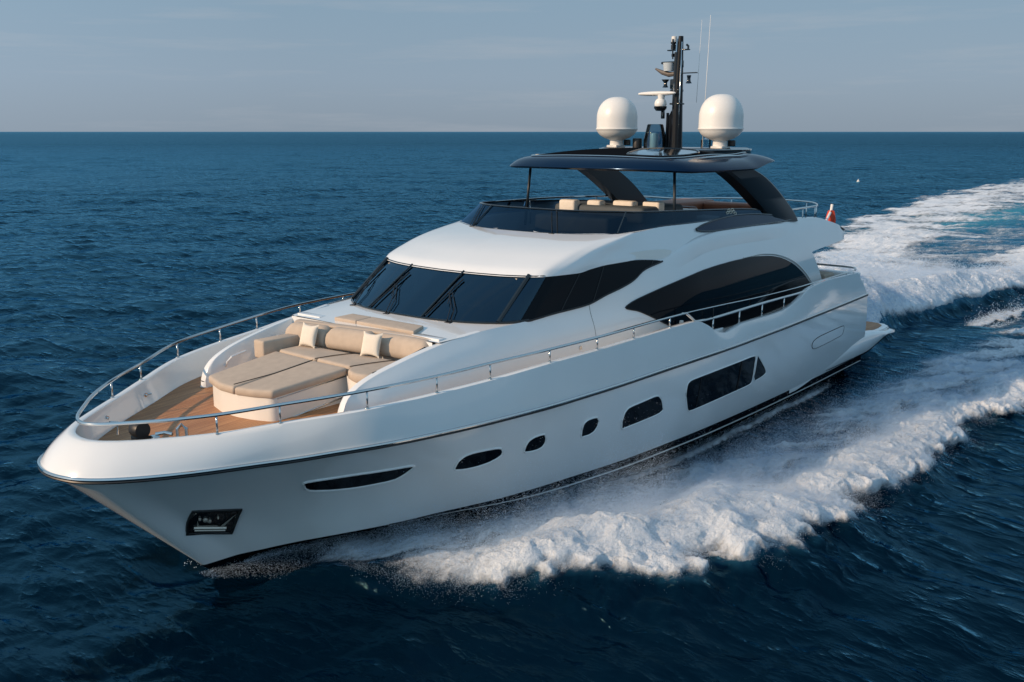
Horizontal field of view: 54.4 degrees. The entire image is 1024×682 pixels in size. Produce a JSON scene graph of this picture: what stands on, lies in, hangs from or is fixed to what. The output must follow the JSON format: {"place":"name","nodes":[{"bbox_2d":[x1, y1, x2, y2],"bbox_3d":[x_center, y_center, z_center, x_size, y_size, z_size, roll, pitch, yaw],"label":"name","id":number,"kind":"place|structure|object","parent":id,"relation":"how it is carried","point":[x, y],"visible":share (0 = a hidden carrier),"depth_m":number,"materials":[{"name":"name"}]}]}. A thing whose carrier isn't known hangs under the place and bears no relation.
{"place":"outdoors","nodes":[
{"label":"outdoors","id":0,"kind":"place"},
{"bbox_2d":[0,132,1023,681],"bbox_3d":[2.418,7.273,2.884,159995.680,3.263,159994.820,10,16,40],"label":"sea","id":1,"kind":"structure","parent":0,"point":[120,252],"depth_m":25.10,"materials":[{"name":"liquid"}]},
{"bbox_2d":[37,15,893,574],"bbox_3d":[2.137,-2.854,28.515,9.128,13.050,31.459,10,16,40],"label":"motor yacht","id":2,"kind":"object","parent":1,"relation":"on","point":[523,339],"visible":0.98,"depth_m":22.75,"materials":[{"name":"white metal"}]},
{"bbox_2d":[299,322,318,347],"bbox_3d":[-4.590,-0.126,22.486,0.520,0.533,0.240,9,15,35],"label":"throw pillow","id":3,"kind":"object","parent":2,"relation":"on","point":[308,336],"visible":1,"depth_m":22.38,"materials":[{"name":"beige fabric"}]},
{"bbox_2d":[302,465,415,491],"bbox_3d":[-3.010,2.728,19.588,2.231,0.489,0.393,-4,12,-18],"label":"bow window","id":4,"kind":"structure","parent":2,"relation":"in","point":[366,479],"depth_m":19.58,"materials":[{"name":"black glass"}]},
{"bbox_2d":[360,331,382,357],"bbox_3d":[-3.040,0.078,21.517,0.520,0.533,0.240,7,14,28],"label":"throw pillow","id":5,"kind":"object","parent":2,"relation":"on","point":[371,343],"visible":1,"depth_m":21.43,"materials":[{"name":"beige fabric"}]},
{"bbox_2d":[520,260,662,322],"bbox_3d":[1.988,-1.286,23.982,5.018,1.073,0.282,-11,16,-42],"label":"bridge window","id":6,"kind":"structure","parent":2,"relation":"in","point":[563,293],"depth_m":23.64,"materials":[{"name":"black glass"}]},
{"bbox_2d":[625,253,811,328],"bbox_3d":[6.488,-1.457,28.459,0.500,1.815,10.857,10,16,40],"label":"salon window","id":7,"kind":"structure","parent":2,"relation":"in","point":[748,277],"depth_m":27.71,"materials":[{"name":"black glass"}]},
{"bbox_2d":[685,355,755,411],"bbox_3d":[5.620,1.130,26.675,0.211,0.963,3.939,10,15,39],"label":"hull window","id":8,"kind":"structure","parent":2,"relation":"in","point":[717,384],"depth_m":26.52,"materials":[{"name":"black glass"}]},
{"bbox_2d":[753,355,765,380],"bbox_3d":[7.108,0.724,28.524,0.142,0.811,0.890,8,14,32],"label":"hull window","id":9,"kind":"structure","parent":2,"relation":"in","point":[760,370],"depth_m":28.43,"materials":[{"name":"black glass"}]},
{"bbox_2d":[826,210,835,222],"bbox_3d":[11.951,-4.415,37.398,0.342,1.010,0.302,-4,13,-18],"label":"stern flag","id":10,"kind":"object","parent":2,"relation":"hanging from","point":[832,217],"visible":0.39,"depth_m":37.23,"materials":[{"name":"red fabric"}]},
{"bbox_2d":[324,327,1023,581],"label":"bow wave","id":11,"kind":"object","parent":1,"relation":"on","point":[531,559],"visible":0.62,"depth_m":20.63,"materials":[{"name":"white liquid"}]},
{"bbox_2d":[199,385,948,597],"bbox_3d":[3.923,1.715,22.750,20.139,4.662,7.892,-9,15,-37],"label":"bow spray","id":12,"kind":"object","parent":11,"relation":"on","point":[652,465],"visible":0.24,"depth_m":21.93,"materials":[{"name":"white liquid"}]},
{"bbox_2d":[308,331,1023,605],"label":"crest spray","id":13,"kind":"object","parent":11,"relation":"on","point":[684,494],"visible":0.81,"depth_m":22.71,"materials":[{"name":"white liquid"}]},
{"bbox_2d":[813,238,1023,327],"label":"stern spray","id":14,"kind":"object","parent":1,"relation":"on","point":[879,279],"visible":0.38,"depth_m":52.80,"materials":[{"name":"white liquid"}]},
{"bbox_2d":[815,183,1023,326],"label":"stern wake","id":15,"kind":"object","parent":1,"relation":"on","point":[891,235],"visible":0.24,"depth_m":77.77,"materials":[{"name":"white liquid"}]},
{"bbox_2d":[0,0,1023,131],"label":"sky","id":16,"kind":"structure","parent":0,"point":[66,65],"materials":[{"name":"blue"}]}
]}

